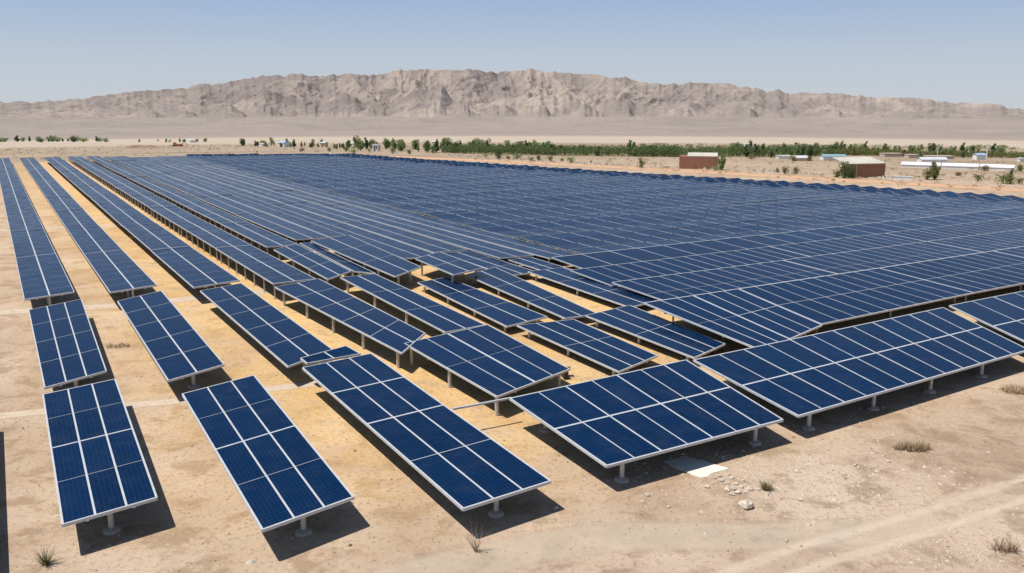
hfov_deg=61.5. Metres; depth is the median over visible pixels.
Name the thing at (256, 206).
solar table
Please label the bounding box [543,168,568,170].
solar table
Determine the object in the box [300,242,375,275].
solar table
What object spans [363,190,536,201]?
solar table
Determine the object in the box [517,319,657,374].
solar table
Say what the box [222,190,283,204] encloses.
solar table
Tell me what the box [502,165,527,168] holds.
solar table
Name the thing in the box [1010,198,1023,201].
solar table
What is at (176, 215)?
solar table
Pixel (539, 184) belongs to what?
solar table
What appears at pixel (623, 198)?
solar table
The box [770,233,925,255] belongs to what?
solar table
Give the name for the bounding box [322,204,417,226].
solar table
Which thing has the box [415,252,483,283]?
solar table
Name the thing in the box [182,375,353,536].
solar table
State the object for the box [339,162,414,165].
solar table
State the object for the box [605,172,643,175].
solar table
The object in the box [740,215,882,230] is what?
solar table
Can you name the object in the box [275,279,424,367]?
solar table
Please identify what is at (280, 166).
solar table
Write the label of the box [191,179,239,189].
solar table
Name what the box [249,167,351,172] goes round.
solar table
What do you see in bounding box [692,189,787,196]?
solar table
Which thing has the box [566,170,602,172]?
solar table
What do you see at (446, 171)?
solar table
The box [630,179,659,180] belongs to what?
solar table
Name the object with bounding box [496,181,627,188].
solar table
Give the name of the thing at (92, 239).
solar table
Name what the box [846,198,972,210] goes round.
solar table
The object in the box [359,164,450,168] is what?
solar table
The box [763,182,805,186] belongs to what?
solar table
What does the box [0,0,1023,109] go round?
sky
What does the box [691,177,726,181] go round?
solar table
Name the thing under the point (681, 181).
solar table
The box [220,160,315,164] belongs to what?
solar table
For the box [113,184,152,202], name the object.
solar table
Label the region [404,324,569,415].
solar table
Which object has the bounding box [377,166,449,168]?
solar table
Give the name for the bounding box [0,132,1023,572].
ground
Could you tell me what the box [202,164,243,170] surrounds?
solar table
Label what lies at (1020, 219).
solar table
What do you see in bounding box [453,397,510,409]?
connecting rail
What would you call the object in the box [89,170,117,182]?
solar table
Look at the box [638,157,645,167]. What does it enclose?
shrub
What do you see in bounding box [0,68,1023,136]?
mountains
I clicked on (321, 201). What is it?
solar table
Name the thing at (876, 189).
solar table
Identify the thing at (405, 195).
solar table
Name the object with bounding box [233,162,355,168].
solar table
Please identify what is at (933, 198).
solar table
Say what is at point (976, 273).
solar table
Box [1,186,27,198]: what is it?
solar table
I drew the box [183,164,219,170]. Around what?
solar table
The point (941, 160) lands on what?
house
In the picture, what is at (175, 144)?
digger
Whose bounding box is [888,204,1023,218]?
solar table
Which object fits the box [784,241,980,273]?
solar table
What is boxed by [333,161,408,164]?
solar table
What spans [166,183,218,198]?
solar table
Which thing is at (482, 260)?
solar table
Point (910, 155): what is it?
house
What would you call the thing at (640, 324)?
solar table
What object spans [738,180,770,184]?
solar table
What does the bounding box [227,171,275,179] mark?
solar table
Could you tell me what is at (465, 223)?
solar table
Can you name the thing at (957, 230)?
solar table
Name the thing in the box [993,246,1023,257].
solar table
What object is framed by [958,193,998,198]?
solar table
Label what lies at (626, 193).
solar table
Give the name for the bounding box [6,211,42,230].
solar table
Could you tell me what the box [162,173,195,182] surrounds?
solar table
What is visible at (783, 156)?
house
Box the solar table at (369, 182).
[307,179,442,186]
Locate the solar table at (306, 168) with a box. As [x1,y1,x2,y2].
[246,166,368,170]
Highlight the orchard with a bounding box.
[441,143,832,156]
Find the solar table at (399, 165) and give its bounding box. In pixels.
[352,164,444,167]
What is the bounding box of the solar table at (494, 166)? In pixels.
[483,164,515,167]
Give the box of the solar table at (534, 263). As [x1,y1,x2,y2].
[508,257,572,269]
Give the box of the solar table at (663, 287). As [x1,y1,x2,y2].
[612,260,835,299]
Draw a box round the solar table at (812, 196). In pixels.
[765,191,870,199]
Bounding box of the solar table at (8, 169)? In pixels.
[0,166,15,172]
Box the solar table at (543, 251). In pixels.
[432,225,575,261]
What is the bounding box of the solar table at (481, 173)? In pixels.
[420,170,535,175]
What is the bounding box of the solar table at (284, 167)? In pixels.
[239,165,338,168]
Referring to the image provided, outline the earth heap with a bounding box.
[122,145,159,148]
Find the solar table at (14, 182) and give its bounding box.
[0,178,22,187]
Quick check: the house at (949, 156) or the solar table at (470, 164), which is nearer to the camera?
the solar table at (470, 164)
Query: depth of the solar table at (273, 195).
128.81 m
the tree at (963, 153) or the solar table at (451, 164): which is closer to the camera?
the solar table at (451, 164)
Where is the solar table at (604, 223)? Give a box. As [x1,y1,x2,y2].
[492,216,682,235]
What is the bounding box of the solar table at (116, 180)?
[100,176,133,191]
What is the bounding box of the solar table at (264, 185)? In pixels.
[235,179,292,190]
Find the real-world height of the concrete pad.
0.025 m
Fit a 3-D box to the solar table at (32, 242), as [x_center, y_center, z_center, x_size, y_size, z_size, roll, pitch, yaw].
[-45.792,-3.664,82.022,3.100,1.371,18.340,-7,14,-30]
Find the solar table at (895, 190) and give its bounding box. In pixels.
[876,188,914,193]
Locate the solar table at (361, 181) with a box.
[301,178,421,185]
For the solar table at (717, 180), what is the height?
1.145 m
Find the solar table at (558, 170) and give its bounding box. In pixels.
[550,168,582,171]
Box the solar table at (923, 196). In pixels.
[912,195,935,196]
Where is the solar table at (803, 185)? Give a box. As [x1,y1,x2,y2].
[789,183,823,187]
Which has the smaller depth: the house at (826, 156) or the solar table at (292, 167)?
the solar table at (292, 167)
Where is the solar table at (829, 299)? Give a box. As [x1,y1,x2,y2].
[738,268,973,333]
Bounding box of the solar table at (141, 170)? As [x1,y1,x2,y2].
[126,166,161,174]
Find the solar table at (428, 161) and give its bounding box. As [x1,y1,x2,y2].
[413,160,448,162]
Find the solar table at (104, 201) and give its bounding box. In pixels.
[88,194,130,208]
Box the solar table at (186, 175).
[169,171,206,178]
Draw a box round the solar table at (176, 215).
[150,206,207,235]
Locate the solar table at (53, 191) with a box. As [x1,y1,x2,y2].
[39,185,69,196]
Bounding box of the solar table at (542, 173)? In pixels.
[523,172,562,174]
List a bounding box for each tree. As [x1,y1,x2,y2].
[352,135,358,147]
[383,139,388,148]
[389,140,396,150]
[396,139,404,150]
[411,139,419,148]
[423,141,429,152]
[433,142,439,152]
[529,142,539,153]
[726,143,739,154]
[752,144,758,156]
[768,149,774,157]
[793,142,800,154]
[795,146,801,154]
[807,145,813,155]
[926,143,936,150]
[960,150,965,157]
[990,143,996,151]
[998,145,1007,151]
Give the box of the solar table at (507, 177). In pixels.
[447,174,566,180]
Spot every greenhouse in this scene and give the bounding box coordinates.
[901,162,940,167]
[941,163,979,169]
[980,164,1014,170]
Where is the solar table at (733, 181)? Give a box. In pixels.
[727,179,755,182]
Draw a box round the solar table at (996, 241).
[927,230,1023,251]
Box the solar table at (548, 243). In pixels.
[535,226,715,246]
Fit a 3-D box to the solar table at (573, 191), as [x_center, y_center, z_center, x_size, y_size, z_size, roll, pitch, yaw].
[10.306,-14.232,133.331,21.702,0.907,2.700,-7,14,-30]
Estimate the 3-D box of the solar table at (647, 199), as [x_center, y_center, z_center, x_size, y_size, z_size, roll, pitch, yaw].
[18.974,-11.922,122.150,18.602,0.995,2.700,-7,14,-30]
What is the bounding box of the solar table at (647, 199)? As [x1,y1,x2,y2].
[589,195,696,204]
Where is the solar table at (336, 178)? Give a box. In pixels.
[287,176,397,181]
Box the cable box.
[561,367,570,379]
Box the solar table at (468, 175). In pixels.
[413,172,525,177]
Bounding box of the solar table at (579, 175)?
[556,174,599,176]
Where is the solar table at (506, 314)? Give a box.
[417,277,546,330]
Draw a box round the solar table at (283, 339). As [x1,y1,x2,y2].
[200,283,331,373]
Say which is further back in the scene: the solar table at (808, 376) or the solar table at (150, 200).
the solar table at (150, 200)
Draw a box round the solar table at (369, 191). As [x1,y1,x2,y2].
[336,186,464,194]
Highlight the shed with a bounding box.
[893,176,912,179]
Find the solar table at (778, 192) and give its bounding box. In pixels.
[733,189,830,196]
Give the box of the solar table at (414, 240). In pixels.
[343,220,467,252]
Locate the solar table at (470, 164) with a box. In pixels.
[453,162,489,165]
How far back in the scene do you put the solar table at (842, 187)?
139.09 m
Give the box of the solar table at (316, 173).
[265,171,365,176]
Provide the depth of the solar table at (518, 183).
147.81 m
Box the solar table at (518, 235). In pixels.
[506,221,674,240]
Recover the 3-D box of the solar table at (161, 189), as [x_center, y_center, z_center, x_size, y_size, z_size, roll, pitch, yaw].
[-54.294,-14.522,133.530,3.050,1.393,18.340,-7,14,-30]
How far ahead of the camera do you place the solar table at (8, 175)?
158.88 m
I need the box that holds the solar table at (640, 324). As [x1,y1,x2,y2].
[585,305,725,360]
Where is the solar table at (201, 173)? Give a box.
[182,169,222,177]
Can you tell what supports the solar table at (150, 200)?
on the ground
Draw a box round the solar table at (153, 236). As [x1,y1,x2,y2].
[123,223,189,250]
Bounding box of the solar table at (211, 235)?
[177,223,250,260]
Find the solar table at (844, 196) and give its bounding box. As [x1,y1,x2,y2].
[812,193,885,198]
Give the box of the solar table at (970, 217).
[914,207,1023,224]
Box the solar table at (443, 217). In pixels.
[433,204,608,220]
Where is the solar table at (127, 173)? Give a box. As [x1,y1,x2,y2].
[114,170,144,179]
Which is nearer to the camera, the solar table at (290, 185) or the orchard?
the solar table at (290, 185)
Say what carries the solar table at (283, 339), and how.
on the ground
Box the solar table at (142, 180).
[127,177,160,188]
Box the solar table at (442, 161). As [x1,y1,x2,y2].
[430,160,455,162]
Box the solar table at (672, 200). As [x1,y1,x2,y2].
[600,194,744,206]
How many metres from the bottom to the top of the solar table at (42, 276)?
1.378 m
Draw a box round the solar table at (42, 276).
[15,254,74,304]
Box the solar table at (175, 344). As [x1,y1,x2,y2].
[117,291,224,388]
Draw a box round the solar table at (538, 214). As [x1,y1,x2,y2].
[444,206,638,222]
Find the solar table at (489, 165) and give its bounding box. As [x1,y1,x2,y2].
[477,164,506,166]
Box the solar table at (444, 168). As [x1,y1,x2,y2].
[407,167,485,170]
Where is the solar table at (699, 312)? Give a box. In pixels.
[644,295,788,346]
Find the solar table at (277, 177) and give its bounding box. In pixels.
[274,173,368,178]
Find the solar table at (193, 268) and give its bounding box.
[151,246,239,288]
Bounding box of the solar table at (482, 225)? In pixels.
[467,210,668,228]
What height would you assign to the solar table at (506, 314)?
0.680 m
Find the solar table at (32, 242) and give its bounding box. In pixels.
[10,228,55,257]
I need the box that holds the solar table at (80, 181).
[67,177,99,185]
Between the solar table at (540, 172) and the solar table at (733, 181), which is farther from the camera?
the solar table at (540, 172)
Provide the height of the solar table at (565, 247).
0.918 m
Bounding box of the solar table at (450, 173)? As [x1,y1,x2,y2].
[399,171,499,175]
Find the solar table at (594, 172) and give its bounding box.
[588,171,617,173]
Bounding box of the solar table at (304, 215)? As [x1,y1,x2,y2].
[262,204,342,225]
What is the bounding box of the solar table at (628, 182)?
[612,179,683,183]
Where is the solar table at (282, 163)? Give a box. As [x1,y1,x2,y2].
[226,161,347,165]
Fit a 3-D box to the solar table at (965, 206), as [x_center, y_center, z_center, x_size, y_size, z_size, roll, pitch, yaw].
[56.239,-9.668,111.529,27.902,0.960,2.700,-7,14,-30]
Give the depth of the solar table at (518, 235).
93.20 m
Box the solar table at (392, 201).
[372,192,543,203]
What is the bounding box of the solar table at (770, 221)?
[702,211,876,228]
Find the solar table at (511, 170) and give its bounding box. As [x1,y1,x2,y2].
[498,169,524,171]
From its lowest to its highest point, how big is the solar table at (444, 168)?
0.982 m
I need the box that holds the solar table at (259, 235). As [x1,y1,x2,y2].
[220,222,294,252]
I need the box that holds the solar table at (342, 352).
[300,346,360,364]
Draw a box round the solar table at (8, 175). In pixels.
[0,172,18,178]
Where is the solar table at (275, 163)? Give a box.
[224,161,331,166]
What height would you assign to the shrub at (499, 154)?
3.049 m
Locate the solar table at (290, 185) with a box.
[258,179,320,191]
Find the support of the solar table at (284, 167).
on the ground
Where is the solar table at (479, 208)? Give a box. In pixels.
[413,202,561,215]
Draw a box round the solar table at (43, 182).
[33,177,59,186]
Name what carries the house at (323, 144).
on the ground
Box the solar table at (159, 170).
[144,166,171,172]
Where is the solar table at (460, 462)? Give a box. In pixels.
[302,353,550,517]
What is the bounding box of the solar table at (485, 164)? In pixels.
[471,163,498,166]
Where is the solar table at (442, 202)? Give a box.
[387,195,548,209]
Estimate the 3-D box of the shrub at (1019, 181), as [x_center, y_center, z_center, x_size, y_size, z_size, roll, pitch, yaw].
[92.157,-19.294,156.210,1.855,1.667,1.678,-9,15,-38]
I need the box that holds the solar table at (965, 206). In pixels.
[868,201,1013,216]
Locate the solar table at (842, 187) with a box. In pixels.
[818,184,860,189]
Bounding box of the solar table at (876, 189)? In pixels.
[860,187,893,192]
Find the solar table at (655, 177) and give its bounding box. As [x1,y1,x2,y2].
[646,175,680,178]
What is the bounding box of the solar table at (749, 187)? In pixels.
[678,186,770,191]
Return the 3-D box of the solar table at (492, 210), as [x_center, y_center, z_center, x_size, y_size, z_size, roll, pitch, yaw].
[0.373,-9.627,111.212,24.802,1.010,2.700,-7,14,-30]
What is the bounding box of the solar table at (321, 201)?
[274,190,344,205]
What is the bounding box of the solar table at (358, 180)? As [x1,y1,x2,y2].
[297,177,415,183]
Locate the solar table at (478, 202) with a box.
[395,196,561,209]
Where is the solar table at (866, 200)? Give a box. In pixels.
[810,195,925,206]
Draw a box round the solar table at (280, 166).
[236,164,332,169]
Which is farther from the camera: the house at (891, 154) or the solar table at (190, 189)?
the house at (891, 154)
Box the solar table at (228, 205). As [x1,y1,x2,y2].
[195,196,263,216]
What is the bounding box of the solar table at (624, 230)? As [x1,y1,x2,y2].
[520,219,737,244]
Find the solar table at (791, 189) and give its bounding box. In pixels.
[778,188,808,190]
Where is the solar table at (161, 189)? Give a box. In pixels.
[142,184,181,198]
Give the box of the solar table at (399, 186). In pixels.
[324,182,480,191]
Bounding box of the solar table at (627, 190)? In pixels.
[545,186,692,195]
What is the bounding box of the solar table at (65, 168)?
[54,165,77,170]
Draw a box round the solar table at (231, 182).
[207,177,260,188]
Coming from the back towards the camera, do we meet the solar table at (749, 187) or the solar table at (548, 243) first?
the solar table at (749, 187)
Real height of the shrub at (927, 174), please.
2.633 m
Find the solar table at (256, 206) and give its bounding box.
[219,195,275,211]
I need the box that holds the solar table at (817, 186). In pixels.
[804,183,841,188]
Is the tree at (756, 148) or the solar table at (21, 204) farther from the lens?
the tree at (756, 148)
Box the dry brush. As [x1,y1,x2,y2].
[1,141,1023,189]
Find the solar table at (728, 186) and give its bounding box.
[696,184,759,188]
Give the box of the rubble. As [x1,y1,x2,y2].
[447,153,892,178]
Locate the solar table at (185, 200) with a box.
[162,193,210,211]
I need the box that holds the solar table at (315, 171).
[257,168,376,174]
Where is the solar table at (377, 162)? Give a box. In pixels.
[354,161,401,162]
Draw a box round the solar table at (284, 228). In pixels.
[235,213,329,242]
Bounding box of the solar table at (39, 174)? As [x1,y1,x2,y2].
[29,171,51,178]
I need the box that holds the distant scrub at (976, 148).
[639,143,1015,149]
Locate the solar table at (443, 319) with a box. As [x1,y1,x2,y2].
[340,274,484,333]
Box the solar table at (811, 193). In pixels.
[763,189,856,196]
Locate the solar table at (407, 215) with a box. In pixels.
[354,204,458,226]
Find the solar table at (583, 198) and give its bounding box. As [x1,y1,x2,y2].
[547,192,686,201]
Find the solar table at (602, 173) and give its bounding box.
[597,172,628,174]
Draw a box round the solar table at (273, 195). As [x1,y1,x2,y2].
[239,188,306,202]
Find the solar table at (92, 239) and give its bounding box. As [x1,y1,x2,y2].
[67,226,121,254]
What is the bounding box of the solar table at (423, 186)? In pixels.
[330,182,490,193]
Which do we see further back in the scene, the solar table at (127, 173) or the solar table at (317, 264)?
the solar table at (127, 173)
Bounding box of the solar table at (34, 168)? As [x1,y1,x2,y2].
[25,165,46,171]
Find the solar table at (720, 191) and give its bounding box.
[677,187,784,194]
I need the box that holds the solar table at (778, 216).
[724,208,858,221]
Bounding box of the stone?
[738,499,753,509]
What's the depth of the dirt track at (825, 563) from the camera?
28.73 m
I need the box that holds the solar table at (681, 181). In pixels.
[665,180,695,182]
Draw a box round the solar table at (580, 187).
[529,182,669,191]
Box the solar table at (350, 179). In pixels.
[291,176,422,182]
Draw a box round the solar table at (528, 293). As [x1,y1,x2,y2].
[465,267,595,319]
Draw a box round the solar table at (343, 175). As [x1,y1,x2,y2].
[278,173,404,179]
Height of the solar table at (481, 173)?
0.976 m
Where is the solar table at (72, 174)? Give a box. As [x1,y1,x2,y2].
[60,170,87,177]
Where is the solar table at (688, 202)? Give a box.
[632,196,769,207]
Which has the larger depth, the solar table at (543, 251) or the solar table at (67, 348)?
the solar table at (543, 251)
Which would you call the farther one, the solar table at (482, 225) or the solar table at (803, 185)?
the solar table at (803, 185)
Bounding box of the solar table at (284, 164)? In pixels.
[229,162,338,167]
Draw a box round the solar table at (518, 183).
[464,180,574,186]
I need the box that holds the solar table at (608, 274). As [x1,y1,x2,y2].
[570,246,808,286]
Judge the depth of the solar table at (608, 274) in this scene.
72.56 m
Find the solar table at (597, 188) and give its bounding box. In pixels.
[539,185,651,192]
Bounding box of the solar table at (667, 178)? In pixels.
[657,176,694,179]
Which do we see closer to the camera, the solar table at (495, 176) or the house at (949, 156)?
the solar table at (495, 176)
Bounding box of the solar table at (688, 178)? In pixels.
[680,177,710,179]
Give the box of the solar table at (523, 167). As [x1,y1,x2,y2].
[509,166,539,168]
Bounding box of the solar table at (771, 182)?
[750,180,787,185]
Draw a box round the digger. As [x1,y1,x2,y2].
[172,142,185,145]
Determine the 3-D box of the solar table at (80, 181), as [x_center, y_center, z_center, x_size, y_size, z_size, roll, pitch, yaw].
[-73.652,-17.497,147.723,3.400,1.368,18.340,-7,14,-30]
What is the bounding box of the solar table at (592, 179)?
[571,176,639,180]
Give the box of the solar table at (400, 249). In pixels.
[321,224,432,259]
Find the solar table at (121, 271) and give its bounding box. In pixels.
[84,250,156,297]
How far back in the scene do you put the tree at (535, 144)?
251.22 m
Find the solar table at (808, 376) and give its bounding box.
[693,307,1023,430]
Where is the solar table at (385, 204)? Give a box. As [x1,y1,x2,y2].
[379,195,517,205]
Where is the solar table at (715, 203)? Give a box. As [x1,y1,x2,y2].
[647,198,774,209]
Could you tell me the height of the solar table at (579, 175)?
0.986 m
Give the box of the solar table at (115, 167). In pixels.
[103,165,128,172]
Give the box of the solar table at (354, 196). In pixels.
[350,188,495,198]
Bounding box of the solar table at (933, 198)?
[915,196,951,199]
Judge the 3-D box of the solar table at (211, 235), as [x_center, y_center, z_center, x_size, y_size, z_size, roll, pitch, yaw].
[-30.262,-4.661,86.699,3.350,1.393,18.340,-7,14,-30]
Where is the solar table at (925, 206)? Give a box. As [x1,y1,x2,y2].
[864,199,994,212]
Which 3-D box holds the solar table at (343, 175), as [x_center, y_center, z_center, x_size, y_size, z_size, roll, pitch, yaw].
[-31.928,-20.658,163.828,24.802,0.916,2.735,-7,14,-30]
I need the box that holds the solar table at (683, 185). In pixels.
[632,182,732,188]
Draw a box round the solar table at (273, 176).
[269,170,406,177]
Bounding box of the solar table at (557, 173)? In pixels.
[543,172,573,174]
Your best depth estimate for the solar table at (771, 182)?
147.21 m
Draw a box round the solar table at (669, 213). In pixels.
[636,202,806,216]
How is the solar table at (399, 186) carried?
on the ground
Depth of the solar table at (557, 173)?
168.80 m
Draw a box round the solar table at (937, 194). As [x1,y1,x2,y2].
[923,191,955,196]
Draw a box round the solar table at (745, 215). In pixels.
[666,208,824,222]
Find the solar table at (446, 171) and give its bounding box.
[405,168,508,173]
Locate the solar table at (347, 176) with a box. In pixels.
[282,174,409,180]
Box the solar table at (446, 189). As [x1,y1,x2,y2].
[342,186,489,196]
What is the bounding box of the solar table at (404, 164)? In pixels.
[375,163,436,165]
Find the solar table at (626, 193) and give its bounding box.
[553,187,705,198]
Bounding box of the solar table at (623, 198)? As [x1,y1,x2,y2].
[557,193,682,203]
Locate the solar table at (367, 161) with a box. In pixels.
[339,160,399,162]
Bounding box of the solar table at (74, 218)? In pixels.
[55,208,98,228]
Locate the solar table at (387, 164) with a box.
[344,162,430,166]
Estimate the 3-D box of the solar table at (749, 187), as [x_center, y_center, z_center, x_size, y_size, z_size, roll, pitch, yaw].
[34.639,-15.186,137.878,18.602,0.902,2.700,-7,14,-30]
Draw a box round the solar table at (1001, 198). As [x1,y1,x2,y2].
[978,195,1020,200]
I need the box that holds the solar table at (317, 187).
[313,179,450,188]
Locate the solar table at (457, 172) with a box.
[410,169,504,174]
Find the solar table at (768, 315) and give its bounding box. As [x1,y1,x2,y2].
[693,289,822,338]
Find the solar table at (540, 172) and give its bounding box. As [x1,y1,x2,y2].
[526,171,553,172]
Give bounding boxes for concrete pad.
[664,456,729,477]
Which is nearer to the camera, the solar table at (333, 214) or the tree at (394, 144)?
the solar table at (333, 214)
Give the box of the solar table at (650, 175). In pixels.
[636,174,666,176]
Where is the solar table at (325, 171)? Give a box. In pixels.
[261,169,381,175]
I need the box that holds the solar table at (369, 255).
[311,235,420,284]
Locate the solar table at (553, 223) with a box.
[479,214,647,231]
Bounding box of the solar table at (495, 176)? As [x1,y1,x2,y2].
[443,174,542,178]
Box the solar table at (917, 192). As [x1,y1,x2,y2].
[892,189,935,194]
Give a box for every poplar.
[717,154,725,169]
[929,161,940,179]
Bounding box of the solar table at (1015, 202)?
[999,201,1023,203]
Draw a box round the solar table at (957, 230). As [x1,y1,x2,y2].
[887,219,1023,240]
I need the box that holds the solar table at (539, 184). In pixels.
[486,180,610,187]
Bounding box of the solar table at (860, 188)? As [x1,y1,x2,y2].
[845,186,876,191]
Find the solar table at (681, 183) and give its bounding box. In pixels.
[649,181,708,185]
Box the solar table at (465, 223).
[455,208,653,225]
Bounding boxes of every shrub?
[494,148,502,158]
[566,156,575,162]
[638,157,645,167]
[781,164,788,173]
[832,169,841,176]
[838,161,851,177]
[846,164,858,177]
[921,168,935,179]
[972,172,985,180]
[979,165,989,170]
[994,171,1007,183]
[1003,173,1014,183]
[1013,177,1023,183]
[1016,164,1023,171]
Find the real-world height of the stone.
0.324 m
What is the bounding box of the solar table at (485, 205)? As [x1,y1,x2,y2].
[404,200,553,213]
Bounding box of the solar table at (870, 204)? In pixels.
[814,198,927,209]
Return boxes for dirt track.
[375,520,906,572]
[717,474,1023,572]
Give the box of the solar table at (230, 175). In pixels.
[207,170,252,179]
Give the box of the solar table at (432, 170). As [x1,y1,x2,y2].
[369,168,492,173]
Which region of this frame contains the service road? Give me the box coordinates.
[376,155,1023,191]
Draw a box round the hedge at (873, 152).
[825,148,1023,157]
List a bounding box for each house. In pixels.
[181,139,195,142]
[277,141,289,146]
[320,142,327,146]
[372,144,379,150]
[775,155,790,158]
[791,155,807,160]
[820,154,846,159]
[880,153,903,156]
[904,154,918,157]
[917,157,947,163]
[923,155,953,158]
[972,153,985,159]
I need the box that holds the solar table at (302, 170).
[254,168,358,173]
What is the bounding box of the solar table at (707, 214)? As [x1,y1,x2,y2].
[670,204,822,218]
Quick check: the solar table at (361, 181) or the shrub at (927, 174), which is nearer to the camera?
the solar table at (361, 181)
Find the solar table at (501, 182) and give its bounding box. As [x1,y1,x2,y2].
[486,177,605,183]
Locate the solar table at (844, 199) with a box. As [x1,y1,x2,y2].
[795,194,905,204]
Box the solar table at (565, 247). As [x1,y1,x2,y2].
[551,227,752,250]
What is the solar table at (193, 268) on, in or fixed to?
on the ground
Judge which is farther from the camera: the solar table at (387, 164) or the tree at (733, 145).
the tree at (733, 145)
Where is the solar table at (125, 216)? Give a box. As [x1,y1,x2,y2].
[103,206,154,226]
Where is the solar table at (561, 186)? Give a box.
[490,182,616,190]
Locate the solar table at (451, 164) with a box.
[446,162,480,165]
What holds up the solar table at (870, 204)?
on the ground
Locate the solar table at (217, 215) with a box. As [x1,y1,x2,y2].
[187,206,247,228]
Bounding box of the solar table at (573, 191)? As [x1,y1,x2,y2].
[517,188,633,195]
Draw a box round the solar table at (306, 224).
[263,211,344,239]
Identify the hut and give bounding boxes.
[679,152,717,168]
[832,157,885,177]
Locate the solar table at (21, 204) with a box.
[3,197,34,212]
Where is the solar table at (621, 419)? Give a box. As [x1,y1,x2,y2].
[509,360,782,483]
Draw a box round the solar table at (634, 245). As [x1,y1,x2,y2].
[568,233,750,253]
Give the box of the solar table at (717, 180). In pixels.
[701,178,742,182]
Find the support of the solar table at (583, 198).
on the ground
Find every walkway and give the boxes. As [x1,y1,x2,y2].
[0,224,120,230]
[0,290,269,314]
[0,380,318,418]
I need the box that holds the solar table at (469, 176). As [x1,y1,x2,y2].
[418,174,522,178]
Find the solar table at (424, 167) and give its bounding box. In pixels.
[382,166,473,169]
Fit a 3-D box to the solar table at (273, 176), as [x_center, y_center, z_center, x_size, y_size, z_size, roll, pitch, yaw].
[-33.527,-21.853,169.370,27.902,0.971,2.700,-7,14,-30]
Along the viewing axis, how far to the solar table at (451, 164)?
196.04 m
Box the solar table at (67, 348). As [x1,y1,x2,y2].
[28,299,106,388]
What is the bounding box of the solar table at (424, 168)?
[374,166,476,170]
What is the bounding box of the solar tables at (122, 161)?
[0,153,421,170]
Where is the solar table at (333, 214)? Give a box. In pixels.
[284,202,367,223]
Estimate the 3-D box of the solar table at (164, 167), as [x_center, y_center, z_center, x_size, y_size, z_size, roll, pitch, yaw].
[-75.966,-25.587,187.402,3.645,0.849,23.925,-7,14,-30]
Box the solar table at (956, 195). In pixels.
[940,192,976,197]
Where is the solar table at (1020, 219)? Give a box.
[1006,217,1023,221]
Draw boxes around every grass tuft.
[28,543,62,565]
[462,516,488,551]
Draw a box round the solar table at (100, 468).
[42,379,157,534]
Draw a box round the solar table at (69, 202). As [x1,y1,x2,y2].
[46,195,81,210]
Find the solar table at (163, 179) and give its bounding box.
[143,174,184,185]
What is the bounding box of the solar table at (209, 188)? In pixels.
[186,182,231,194]
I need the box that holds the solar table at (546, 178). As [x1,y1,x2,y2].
[477,175,607,181]
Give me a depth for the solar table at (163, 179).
154.93 m
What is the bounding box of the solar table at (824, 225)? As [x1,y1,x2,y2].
[740,216,902,235]
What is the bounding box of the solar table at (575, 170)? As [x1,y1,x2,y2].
[559,170,593,172]
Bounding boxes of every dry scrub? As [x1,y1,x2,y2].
[105,342,129,348]
[756,479,774,490]
[891,438,932,451]
[986,534,1020,552]
[999,383,1023,393]
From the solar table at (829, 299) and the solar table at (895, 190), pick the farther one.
the solar table at (895, 190)
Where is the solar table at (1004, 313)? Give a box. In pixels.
[949,291,1023,341]
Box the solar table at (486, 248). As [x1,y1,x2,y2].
[393,224,533,259]
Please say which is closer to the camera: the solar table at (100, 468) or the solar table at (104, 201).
the solar table at (100, 468)
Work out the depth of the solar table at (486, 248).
84.70 m
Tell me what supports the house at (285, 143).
on the ground
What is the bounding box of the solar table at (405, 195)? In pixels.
[356,190,494,199]
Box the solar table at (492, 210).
[423,203,595,216]
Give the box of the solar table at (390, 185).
[318,181,456,191]
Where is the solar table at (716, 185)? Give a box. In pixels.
[687,183,745,186]
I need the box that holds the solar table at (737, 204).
[659,198,819,210]
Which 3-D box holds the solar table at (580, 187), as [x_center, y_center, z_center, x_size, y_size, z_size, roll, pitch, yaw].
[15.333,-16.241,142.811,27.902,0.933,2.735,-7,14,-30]
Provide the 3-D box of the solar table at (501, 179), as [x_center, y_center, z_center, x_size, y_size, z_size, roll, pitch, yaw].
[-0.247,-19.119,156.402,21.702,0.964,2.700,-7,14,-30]
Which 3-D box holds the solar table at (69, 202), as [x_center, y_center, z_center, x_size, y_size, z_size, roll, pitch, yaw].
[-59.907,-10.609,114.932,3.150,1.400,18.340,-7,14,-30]
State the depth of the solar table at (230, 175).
165.62 m
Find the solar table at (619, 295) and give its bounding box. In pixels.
[528,267,656,307]
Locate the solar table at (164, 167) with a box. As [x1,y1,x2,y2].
[149,164,181,170]
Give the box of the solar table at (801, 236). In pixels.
[761,219,947,242]
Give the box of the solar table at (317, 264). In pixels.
[274,243,350,284]
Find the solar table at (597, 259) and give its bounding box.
[551,235,792,268]
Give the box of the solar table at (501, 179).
[457,177,554,181]
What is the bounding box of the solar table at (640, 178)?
[610,177,652,180]
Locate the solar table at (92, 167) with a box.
[81,165,105,176]
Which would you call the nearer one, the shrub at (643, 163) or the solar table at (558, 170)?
the solar table at (558, 170)
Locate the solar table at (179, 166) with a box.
[162,163,196,169]
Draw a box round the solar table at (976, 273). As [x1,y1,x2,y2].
[880,251,1023,301]
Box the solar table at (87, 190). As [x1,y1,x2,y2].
[77,185,112,195]
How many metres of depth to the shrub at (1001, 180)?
157.30 m
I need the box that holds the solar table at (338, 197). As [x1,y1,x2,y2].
[299,190,375,205]
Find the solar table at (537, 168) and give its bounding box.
[523,167,557,169]
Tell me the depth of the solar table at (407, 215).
105.60 m
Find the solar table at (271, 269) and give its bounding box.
[215,245,315,299]
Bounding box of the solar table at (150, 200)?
[129,194,175,216]
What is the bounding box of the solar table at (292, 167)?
[242,166,345,170]
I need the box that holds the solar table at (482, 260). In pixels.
[445,251,532,277]

